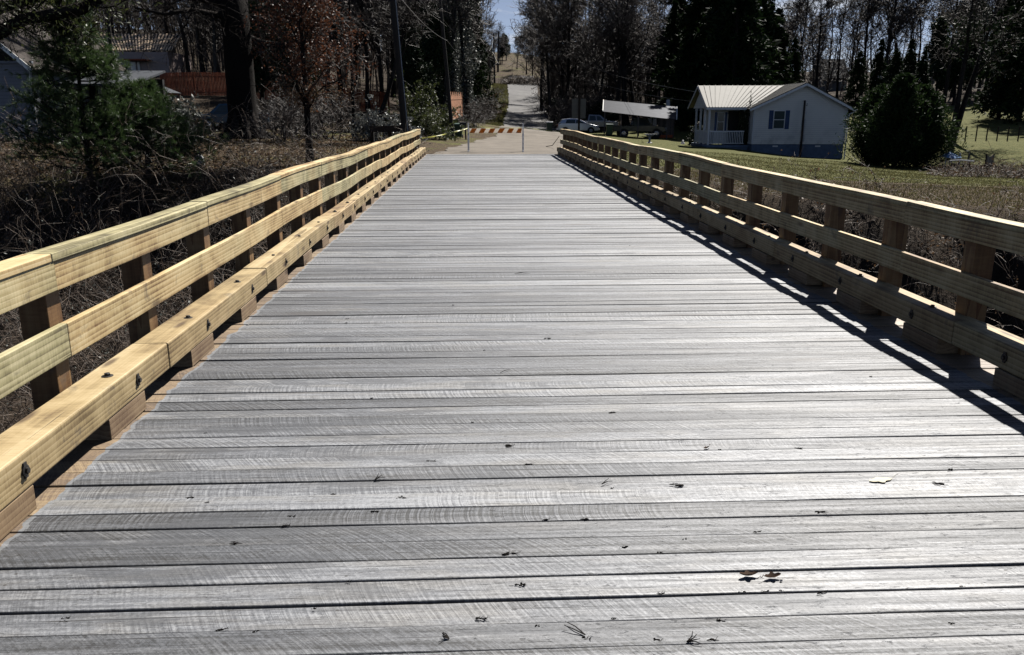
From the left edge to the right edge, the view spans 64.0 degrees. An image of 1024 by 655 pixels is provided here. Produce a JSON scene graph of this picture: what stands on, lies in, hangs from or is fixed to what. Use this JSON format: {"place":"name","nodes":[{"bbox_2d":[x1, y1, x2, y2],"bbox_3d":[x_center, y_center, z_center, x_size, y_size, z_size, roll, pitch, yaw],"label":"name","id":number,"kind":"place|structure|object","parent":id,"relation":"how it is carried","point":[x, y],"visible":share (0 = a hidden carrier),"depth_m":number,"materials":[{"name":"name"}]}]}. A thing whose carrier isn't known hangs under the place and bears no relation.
{"place":"outdoors","nodes":[
{"label":"outdoors","id":0,"kind":"place"},
{"bbox_2d":[200,104,271,128],"bbox_3d":[-19.604,-14.971,58.179,5.080,1.808,1.960,0,15,0],"label":"blue pickup","id":1,"kind":"object","parent":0,"point":[219,110],"visible":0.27,"depth_m":57.24,"materials":[{"name":"paint"}]},
{"bbox_2d":[434,76,562,153],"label":"road","id":2,"kind":"structure","parent":0,"point":[521,109],"depth_m":60.81,"materials":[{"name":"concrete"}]},
{"bbox_2d":[467,123,523,151],"bbox_3d":[-0.675,-7.882,33.956,2.341,1.162,0.720,0,15,0],"label":"barricade","id":3,"kind":"object","parent":2,"relation":"on","point":[495,130],"visible":0.98,"depth_m":33.87,"materials":[{"name":"white plastic"}]},
{"bbox_2d":[499,73,539,85],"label":"crest hedge","id":4,"kind":"object","parent":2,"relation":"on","point":[510,80],"depth_m":185.92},
{"bbox_2d":[0,30,1023,433],"bbox_3d":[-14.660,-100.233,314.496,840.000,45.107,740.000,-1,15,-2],"label":"ground","id":5,"kind":"structure","parent":0,"point":[1010,148],"depth_m":23.85,"materials":[{"name":"soil"}]},
{"bbox_2d":[0,0,161,71],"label":"overhanging tree","id":6,"kind":"object","parent":5,"relation":"on","point":[36,18],"visible":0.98,"depth_m":21.16,"materials":[{"name":"green plant"}]},
{"bbox_2d":[0,0,165,142],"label":"clapboard house","id":7,"kind":"structure","parent":5,"relation":"on","point":[15,66],"depth_m":31.81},
{"bbox_2d":[0,0,169,188],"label":"pine tree","id":8,"kind":"object","parent":5,"relation":"on","point":[104,60],"visible":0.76,"depth_m":22.86,"materials":[{"name":"green plant"}]},
{"bbox_2d":[0,110,171,316],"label":"cane thicket","id":9,"kind":"object","parent":5,"relation":"on","point":[59,175],"depth_m":22.84,"materials":[{"name":"plant"}]},
{"bbox_2d":[99,34,191,75],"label":"house","id":10,"kind":"structure","parent":5,"relation":"on","point":[134,58],"depth_m":92.80,"materials":[{"name":"grey"}]},
{"bbox_2d":[85,75,241,178],"bbox_3d":[-10.719,-5.728,24.974,4.616,3.734,5.279,-1,15,-2],"label":"pine tree","id":11,"kind":"object","parent":5,"relation":"on","point":[152,95],"visible":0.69,"depth_m":24.34,"materials":[{"name":"green plant"}]},
{"bbox_2d":[116,93,210,148],"bbox_3d":[-14.369,-8.125,33.114,4.509,2.960,4.848,-4,15,-14],"label":"glossy shrub","id":12,"kind":"object","parent":5,"relation":"on","point":[186,111],"visible":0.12,"depth_m":32.76,"materials":[{"name":"green plant"}]},
{"bbox_2d":[178,1,222,78],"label":"bare tree","id":13,"kind":"object","parent":5,"relation":"on","point":[215,50],"visible":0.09,"depth_m":90.25,"materials":[{"name":"brown plant"}]},
{"bbox_2d":[55,0,366,139],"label":"oak tree","id":14,"kind":"object","parent":5,"relation":"on","point":[238,48],"visible":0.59,"depth_m":40.65,"materials":[{"name":"brown plant"}]},
{"bbox_2d":[0,134,424,175],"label":"leaf litter","id":15,"kind":"object","parent":5,"relation":"on","point":[322,147],"visible":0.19,"depth_m":33.77,"materials":[{"name":"plant"}]},
{"bbox_2d":[160,72,277,99],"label":"board fence","id":16,"kind":"object","parent":5,"relation":"on","point":[193,77],"visible":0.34,"depth_m":75.82,"materials":[{"name":"wood"}]},
{"bbox_2d":[0,73,439,432],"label":"brush","id":17,"kind":"object","parent":5,"relation":"on","point":[9,338],"depth_m":22.78,"materials":[{"name":"plant"}]},
{"bbox_2d":[248,0,282,112],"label":"evergreen tree","id":18,"kind":"object","parent":5,"relation":"on","point":[262,75],"visible":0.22,"depth_m":63.93,"materials":[{"name":"green plant"}]},
{"bbox_2d":[233,84,337,143],"bbox_3d":[-10.874,-10.226,40.039,5.142,3.236,4.386,-12,19,-39],"label":"bare shrub","id":19,"kind":"object","parent":5,"relation":"on","point":[283,120],"visible":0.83,"depth_m":39.58,"materials":[{"name":"brown plant"}]},
{"bbox_2d":[84,0,497,99],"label":"distant wood","id":20,"kind":"object","parent":5,"relation":"on","point":[372,57],"visible":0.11,"depth_m":117.86,"materials":[{"name":"brown plant"}]},
{"bbox_2d":[265,9,322,100],"bbox_3d":[-16.522,-19.729,61.896,4.213,9.001,5.061,3,15,13],"label":"evergreen tree","id":21,"kind":"object","parent":5,"relation":"on","point":[284,72],"visible":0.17,"depth_m":60.96,"materials":[{"name":"plant"}]},
{"bbox_2d":[256,82,342,136],"bbox_3d":[-12.537,-12.007,46.206,4.566,3.915,5.222,3,15,11],"label":"bare shrub","id":22,"kind":"object","parent":5,"relation":"on","point":[281,107],"visible":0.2,"depth_m":46.02,"materials":[{"name":"grey plant"}]},
{"bbox_2d":[241,0,377,162],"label":"beech tree","id":23,"kind":"object","parent":5,"relation":"on","point":[300,30],"visible":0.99,"depth_m":28.14,"materials":[{"name":"brown plant"}]},
{"bbox_2d":[267,88,368,140],"bbox_3d":[-10.198,-11.126,44.235,5.025,3.720,5.652,4,15,16],"label":"bare shrub","id":24,"kind":"object","parent":5,"relation":"on","point":[331,125],"visible":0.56,"depth_m":43.67,"materials":[{"name":"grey plant"}]},
{"bbox_2d":[306,0,367,103],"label":"bare tree","id":25,"kind":"object","parent":5,"relation":"on","point":[339,72],"visible":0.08,"depth_m":76.77,"materials":[{"name":"brown plant"}]},
{"bbox_2d":[320,94,366,132],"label":"bare shrub","id":26,"kind":"object","parent":5,"relation":"on","point":[348,116],"visible":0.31,"depth_m":53.94,"materials":[{"name":"brown plant"}]},
{"bbox_2d":[332,0,375,137],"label":"bare tree","id":27,"kind":"object","parent":5,"relation":"on","point":[352,80],"visible":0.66,"depth_m":45.43,"materials":[{"name":"brown plant"}]},
{"bbox_2d":[324,0,388,112],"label":"bare tree","id":28,"kind":"object","parent":5,"relation":"on","point":[353,2],"visible":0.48,"depth_m":69.91,"materials":[{"name":"brown plant"}]},
{"bbox_2d":[343,87,389,113],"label":"board fence","id":29,"kind":"object","parent":5,"relation":"on","point":[377,96],"visible":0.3,"depth_m":72.74,"materials":[{"name":"wood"}]},
{"bbox_2d":[337,0,404,104],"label":"bare tree","id":30,"kind":"object","parent":5,"relation":"on","point":[380,74],"visible":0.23,"depth_m":82.94,"materials":[{"name":"brown plant"}]},
{"bbox_2d":[349,94,415,140],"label":"flecked shrub","id":31,"kind":"object","parent":5,"relation":"on","point":[372,120],"visible":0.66,"depth_m":43.81,"materials":[{"name":"grey plant"}]},
{"bbox_2d":[370,126,410,142],"bbox_3d":[-5.696,-8.788,38.316,1.916,1.285,0.452,0,15,0],"label":"guard rail","id":32,"kind":"object","parent":5,"relation":"on","point":[388,129],"visible":0.52,"depth_m":37.99,"materials":[{"name":"grey wood"}]},
{"bbox_2d":[339,0,446,140],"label":"leaning tree","id":33,"kind":"object","parent":5,"relation":"on","point":[392,74],"visible":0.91,"depth_m":42.94,"materials":[{"name":"brown plant"}]},
{"bbox_2d":[390,0,407,132],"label":"utility pole","id":34,"kind":"object","parent":5,"relation":"on","point":[402,110],"visible":0.67,"depth_m":34.94,"materials":[{"name":"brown wood"}]},
{"bbox_2d":[366,0,435,83],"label":"bare tree","id":35,"kind":"object","parent":5,"relation":"on","point":[389,18],"visible":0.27,"depth_m":74.60,"materials":[{"name":"brown plant"}]},
{"bbox_2d":[374,70,447,126],"bbox_3d":[-6.705,-14.983,55.477,5.249,4.742,4.403,-8,17,-28],"label":"olive shrub","id":36,"kind":"object","parent":5,"relation":"on","point":[420,99],"visible":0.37,"depth_m":55.40,"materials":[{"name":"green plant"}]},
{"bbox_2d":[392,22,436,112],"bbox_3d":[-7.104,-18.332,59.636,3.406,7.678,3.298,-1,15,-3],"label":"evergreen tree","id":37,"kind":"object","parent":5,"relation":"on","point":[412,57],"visible":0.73,"depth_m":58.97,"materials":[{"name":"green plant"}]},
{"bbox_2d":[363,0,499,116],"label":"bare tree","id":38,"kind":"object","parent":5,"relation":"on","point":[477,38],"visible":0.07,"depth_m":78.60,"materials":[{"name":"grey plant"}]},
{"bbox_2d":[397,104,466,139],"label":"olive shrub","id":39,"kind":"object","parent":5,"relation":"on","point":[431,127],"visible":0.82,"depth_m":47.82,"materials":[{"name":"green plant"}]},
{"bbox_2d":[415,0,455,107],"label":"evergreen tree","id":40,"kind":"object","parent":5,"relation":"on","point":[430,46],"visible":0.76,"depth_m":64.14,"materials":[{"name":"green plant"}]},
{"bbox_2d":[420,100,469,136],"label":"olive shrub","id":41,"kind":"object","parent":5,"relation":"on","point":[444,113],"visible":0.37,"depth_m":53.71,"materials":[{"name":"green plant"}]},
{"bbox_2d":[438,0,453,136],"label":"utility pole","id":42,"kind":"object","parent":5,"relation":"on","point":[446,69],"visible":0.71,"depth_m":50.28,"materials":[{"name":"brown wood"}]},
{"bbox_2d":[438,0,467,112],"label":"ivy tree","id":43,"kind":"object","parent":5,"relation":"on","point":[453,80],"visible":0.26,"depth_m":70.95,"materials":[{"name":"green plant"}]},
{"bbox_2d":[416,0,498,110],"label":"bare tree","id":44,"kind":"object","parent":5,"relation":"on","point":[455,13],"visible":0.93,"depth_m":64.12,"materials":[{"name":"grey plant"}]},
{"bbox_2d":[440,1,503,110],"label":"conifer","id":45,"kind":"object","parent":5,"relation":"on","point":[478,84],"visible":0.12,"depth_m":102.73,"materials":[{"name":"green plant"}]},
{"bbox_2d":[450,0,495,121],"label":"ivy tree","id":46,"kind":"object","parent":5,"relation":"on","point":[466,79],"visible":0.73,"depth_m":66.81,"materials":[{"name":"green plant"}]},
{"bbox_2d":[453,95,496,127],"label":"roadside shrub","id":47,"kind":"object","parent":5,"relation":"on","point":[468,115],"visible":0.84,"depth_m":61.83,"materials":[{"name":"green plant"}]},
{"bbox_2d":[481,83,508,125],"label":"grass","id":48,"kind":"structure","parent":5,"relation":"on","point":[499,120],"depth_m":123.78,"materials":[{"name":"plant"}]},
{"bbox_2d":[0,129,1023,654],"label":"timber bridge","id":49,"kind":"structure","parent":5,"relation":"on","point":[642,339],"depth_m":4.26,"materials":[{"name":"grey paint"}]},
{"bbox_2d":[510,0,554,104],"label":"bare tree","id":50,"kind":"object","parent":5,"relation":"on","point":[526,41],"visible":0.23,"depth_m":146.68,"materials":[{"name":"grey plant"}]},
{"bbox_2d":[506,0,582,119],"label":"bare tree","id":51,"kind":"object","parent":5,"relation":"on","point":[529,14],"visible":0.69,"depth_m":109.29,"materials":[{"name":"brown plant"}]},
{"bbox_2d":[525,0,600,98],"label":"bare tree","id":52,"kind":"object","parent":5,"relation":"on","point":[536,37],"visible":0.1,"depth_m":121.26,"materials":[{"name":"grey plant"}]},
{"bbox_2d":[527,0,600,110],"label":"bare tree","id":53,"kind":"object","parent":5,"relation":"on","point":[574,7],"visible":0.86,"depth_m":103.66,"materials":[{"name":"brown plant"}]},
{"bbox_2d":[540,96,587,129],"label":"roadside shrub","id":54,"kind":"object","parent":5,"relation":"on","point":[562,112],"visible":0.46,"depth_m":92.03,"materials":[{"name":"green plant"}]},
{"bbox_2d":[540,90,606,120],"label":"roadside shrub","id":55,"kind":"object","parent":5,"relation":"on","point":[562,102],"visible":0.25,"depth_m":98.84,"materials":[{"name":"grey plant"}]},
{"bbox_2d":[556,118,599,132],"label":"parked car","id":56,"kind":"object","parent":5,"relation":"on","point":[570,123],"visible":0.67,"depth_m":83.57,"materials":[{"name":"white paint"}]},
{"bbox_2d":[572,93,585,130],"bbox_3d":[4.244,-13.126,52.153,0.880,3.480,0.148,0,15,0],"label":"road sign","id":57,"kind":"object","parent":5,"relation":"on","point":[578,108],"visible":0.91,"depth_m":52.00,"materials":[{"name":"grey metal"}]},
{"bbox_2d":[557,0,607,98],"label":"bare tree","id":58,"kind":"object","parent":5,"relation":"on","point":[575,75],"visible":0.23,"depth_m":108.86,"materials":[{"name":"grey plant"}]},
{"bbox_2d":[558,0,637,98],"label":"bare tree","id":59,"kind":"object","parent":5,"relation":"on","point":[607,58],"visible":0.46,"depth_m":102.42,"materials":[{"name":"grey plant"}]},
{"bbox_2d":[582,114,617,129],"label":"parked pickup","id":60,"kind":"object","parent":5,"relation":"on","point":[595,120],"visible":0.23,"depth_m":90.41,"materials":[{"name":"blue metal"}]},
{"bbox_2d":[584,94,624,127],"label":"roadside shrub","id":61,"kind":"object","parent":5,"relation":"on","point":[612,116],"visible":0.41,"depth_m":97.52,"materials":[{"name":"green plant"}]},
{"bbox_2d":[559,0,664,120],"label":"bare tree","id":62,"kind":"object","parent":5,"relation":"on","point":[594,35],"visible":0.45,"depth_m":99.22,"materials":[{"name":"brown plant"}]},
{"bbox_2d":[598,0,655,117],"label":"bare tree","id":63,"kind":"object","parent":5,"relation":"on","point":[631,89],"visible":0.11,"depth_m":104.34,"materials":[{"name":"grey plant"}]},
{"bbox_2d":[588,0,670,124],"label":"bare tree","id":64,"kind":"object","parent":5,"relation":"on","point":[623,34],"visible":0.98,"depth_m":94.26,"materials":[{"name":"brown plant"}]},
{"bbox_2d":[612,118,665,137],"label":"old pickup","id":65,"kind":"object","parent":5,"relation":"on","point":[645,125],"visible":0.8,"depth_m":74.95,"materials":[{"name":"green paint"}]},
{"bbox_2d":[603,99,677,139],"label":"carport","id":66,"kind":"object","parent":5,"relation":"on","point":[666,115],"visible":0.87,"depth_m":75.75,"materials":[{"name":"metal"}]},
{"bbox_2d":[642,0,683,101],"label":"bare tree","id":67,"kind":"object","parent":5,"relation":"on","point":[662,38],"visible":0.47,"depth_m":106.87,"materials":[{"name":"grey plant"}]},
{"bbox_2d":[643,0,689,104],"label":"conifer","id":68,"kind":"object","parent":5,"relation":"on","point":[683,4],"visible":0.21,"depth_m":111.11,"materials":[{"name":"green plant"}]},
{"bbox_2d":[648,0,694,124],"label":"conifer","id":69,"kind":"object","parent":5,"relation":"on","point":[672,33],"visible":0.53,"depth_m":90.25,"materials":[{"name":"green plant"}]},
{"bbox_2d":[660,0,709,131],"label":"conifer","id":70,"kind":"object","parent":5,"relation":"on","point":[692,14],"visible":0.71,"depth_m":83.83,"materials":[{"name":"green plant"}]},
{"bbox_2d":[672,0,765,130],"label":"conifer","id":71,"kind":"object","parent":5,"relation":"on","point":[705,57],"visible":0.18,"depth_m":82.13,"materials":[{"name":"green plant"}]},
{"bbox_2d":[683,0,783,126],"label":"conifer","id":72,"kind":"object","parent":5,"relation":"on","point":[745,58],"visible":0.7,"depth_m":77.62,"materials":[{"name":"green plant"}]},
{"bbox_2d":[733,95,751,144],"bbox_3d":[14.499,-12.216,50.950,1.311,4.848,1.241,-8,17,-26],"label":"porch","id":73,"kind":"object","parent":5,"relation":"on","point":[743,124],"visible":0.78,"depth_m":50.62,"materials":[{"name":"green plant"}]},
{"bbox_2d":[694,0,793,118],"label":"conifer","id":74,"kind":"object","parent":5,"relation":"on","point":[767,20],"visible":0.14,"depth_m":82.90,"materials":[{"name":"green plant"}]},
{"bbox_2d":[532,0,1003,103],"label":"distant wood","id":75,"kind":"object","parent":5,"relation":"on","point":[641,87],"visible":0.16,"depth_m":121.55,"materials":[{"name":"brown plant"}]},
{"bbox_2d":[688,82,856,158],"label":"gabled house","id":76,"kind":"structure","parent":5,"relation":"on","point":[775,119],"depth_m":49.96,"materials":[{"name":"beige"}]},
{"bbox_2d":[726,111,738,142],"bbox_3d":[13.918,-12.609,51.561,0.700,1.950,0.045,0,15,0],"label":"door","id":77,"kind":"structure","parent":76,"relation":"in","point":[733,116],"depth_m":51.46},
{"bbox_2d":[772,110,785,128],"bbox_3d":[16.189,-12.586,49.617,0.720,1.100,0.028,0,15,0],"label":"window","id":78,"kind":"structure","parent":76,"relation":"in","point":[779,115],"depth_m":49.60,"materials":[{"name":"white glass"}]},
{"bbox_2d":[765,7,795,84],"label":"conifer","id":79,"kind":"object","parent":5,"relation":"on","point":[781,35],"visible":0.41,"depth_m":86.13,"materials":[{"name":"green plant"}]},
{"bbox_2d":[786,37,804,83],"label":"conifer","id":80,"kind":"object","parent":5,"relation":"on","point":[796,62],"visible":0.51,"depth_m":90.36,"materials":[{"name":"green plant"}]},
{"bbox_2d":[776,0,840,73],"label":"bare tree","id":81,"kind":"object","parent":5,"relation":"on","point":[790,27],"visible":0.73,"depth_m":105.40,"materials":[{"name":"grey plant"}]},
{"bbox_2d":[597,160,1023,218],"bbox_3d":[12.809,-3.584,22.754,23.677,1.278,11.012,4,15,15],"label":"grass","id":82,"kind":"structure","parent":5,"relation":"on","point":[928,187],"depth_m":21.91,"materials":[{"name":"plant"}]},
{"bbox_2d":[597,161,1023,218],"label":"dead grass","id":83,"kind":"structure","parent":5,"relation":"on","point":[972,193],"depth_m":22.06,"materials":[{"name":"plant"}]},
{"bbox_2d":[605,134,1023,338],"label":"brush","id":84,"kind":"object","parent":5,"relation":"on","point":[921,248],"depth_m":18.21,"materials":[{"name":"plant"}]},
{"bbox_2d":[789,0,849,86],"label":"bare tree","id":85,"kind":"object","parent":5,"relation":"on","point":[821,12],"visible":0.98,"depth_m":101.08,"materials":[{"name":"brown plant"}]},
{"bbox_2d":[809,59,848,91],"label":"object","id":86,"kind":"structure","parent":5,"relation":"on","point":[833,86],"depth_m":138.31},
{"bbox_2d":[827,0,863,97],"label":"bare tree","id":87,"kind":"object","parent":5,"relation":"on","point":[850,4],"visible":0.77,"depth_m":108.39,"materials":[{"name":"brown plant"}]},
{"bbox_2d":[842,51,868,120],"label":"conifer","id":88,"kind":"object","parent":5,"relation":"on","point":[858,70],"visible":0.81,"depth_m":77.00,"materials":[{"name":"green plant"}]},
{"bbox_2d":[828,83,889,165],"bbox_3d":[19.486,-10.464,43.454,4.376,4.837,4.443,11,18,35],"label":"juniper bush","id":89,"kind":"object","parent":5,"relation":"on","point":[873,95],"visible":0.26,"depth_m":43.07,"materials":[{"name":"green plant"}]},
{"bbox_2d":[834,0,907,96],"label":"bare tree","id":90,"kind":"object","parent":5,"relation":"on","point":[869,12],"visible":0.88,"depth_m":103.79,"materials":[{"name":"brown plant"}]},
{"bbox_2d":[862,39,887,99],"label":"conifer","id":91,"kind":"object","parent":5,"relation":"on","point":[878,64],"visible":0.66,"depth_m":82.71,"materials":[{"name":"green plant"}]},
{"bbox_2d":[832,0,938,82],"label":"bare tree","id":92,"kind":"object","parent":5,"relation":"on","point":[895,8],"visible":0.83,"depth_m":103.85,"materials":[{"name":"brown plant"}]},
{"bbox_2d":[877,49,903,86],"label":"conifer","id":93,"kind":"object","parent":5,"relation":"on","point":[896,63],"visible":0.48,"depth_m":74.68,"materials":[{"name":"green plant"}]},
{"bbox_2d":[853,72,948,167],"bbox_3d":[19.244,-9.968,40.665,4.138,5.239,4.762,-1,15,-2],"label":"juniper bush","id":94,"kind":"object","parent":5,"relation":"on","point":[899,98],"visible":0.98,"depth_m":40.09,"materials":[{"name":"green plant"}]},
{"bbox_2d":[901,38,918,74],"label":"conifer","id":95,"kind":"object","parent":5,"relation":"on","point":[910,59],"visible":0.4,"depth_m":82.51,"materials":[{"name":"green plant"}]},
{"bbox_2d":[867,83,972,167],"bbox_3d":[20.541,-9.892,41.404,4.465,4.730,4.292,-1,15,-2],"label":"juniper bush","id":96,"kind":"object","parent":5,"relation":"on","point":[937,119],"visible":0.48,"depth_m":40.42,"materials":[{"name":"green plant"}]},
{"bbox_2d":[913,50,932,85],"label":"conifer","id":97,"kind":"object","parent":5,"relation":"on","point":[922,68],"visible":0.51,"depth_m":78.93,"materials":[{"name":"green plant"}]},
{"bbox_2d":[923,12,951,91],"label":"evergreen tree","id":98,"kind":"object","parent":5,"relation":"on","point":[935,34],"visible":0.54,"depth_m":94.10,"materials":[{"name":"green plant"}]},
{"bbox_2d":[921,0,979,109],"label":"bare tree","id":99,"kind":"object","parent":5,"relation":"on","point":[948,68],"visible":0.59,"depth_m":62.04,"materials":[{"name":"brown plant"}]},
{"bbox_2d":[928,2,982,104],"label":"evergreen tree","id":100,"kind":"object","parent":5,"relation":"on","point":[956,64],"visible":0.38,"depth_m":90.53,"materials":[{"name":"green plant"}]},
{"bbox_2d":[918,156,1023,178],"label":"garden brush","id":101,"kind":"object","parent":5,"relation":"on","point":[979,173],"depth_m":33.87,"materials":[{"name":"plant"}]},
{"bbox_2d":[959,1,993,99],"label":"evergreen tree","id":102,"kind":"object","parent":5,"relation":"on","point":[974,49],"visible":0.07,"depth_m":95.48,"materials":[{"name":"green plant"}]},
{"bbox_2d":[936,0,1023,143],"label":"twin trunk tree","id":103,"kind":"object","parent":5,"relation":"on","point":[969,25],"visible":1,"depth_m":50.85,"materials":[{"name":"brown plant"}]},
{"bbox_2d":[961,0,1023,124],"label":"conifer","id":104,"kind":"object","parent":5,"relation":"on","point":[1011,97],"visible":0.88,"depth_m":68.80,"materials":[{"name":"green plant"}]},
{"bbox_2d":[971,0,1023,118],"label":"conifer","id":105,"kind":"object","parent":5,"relation":"on","point":[998,14],"visible":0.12,"depth_m":72.85,"materials":[{"name":"green plant"}]},
{"bbox_2d":[91,0,985,71],"label":"sky","id":106,"kind":"structure","parent":0,"point":[504,13],"materials":[{"name":"blue"}]},
{"bbox_2d":[597,148,1023,186],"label":"grass","id":107,"kind":"structure","parent":0,"point":[900,174],"depth_m":31.25,"materials":[{"name":"plant"}]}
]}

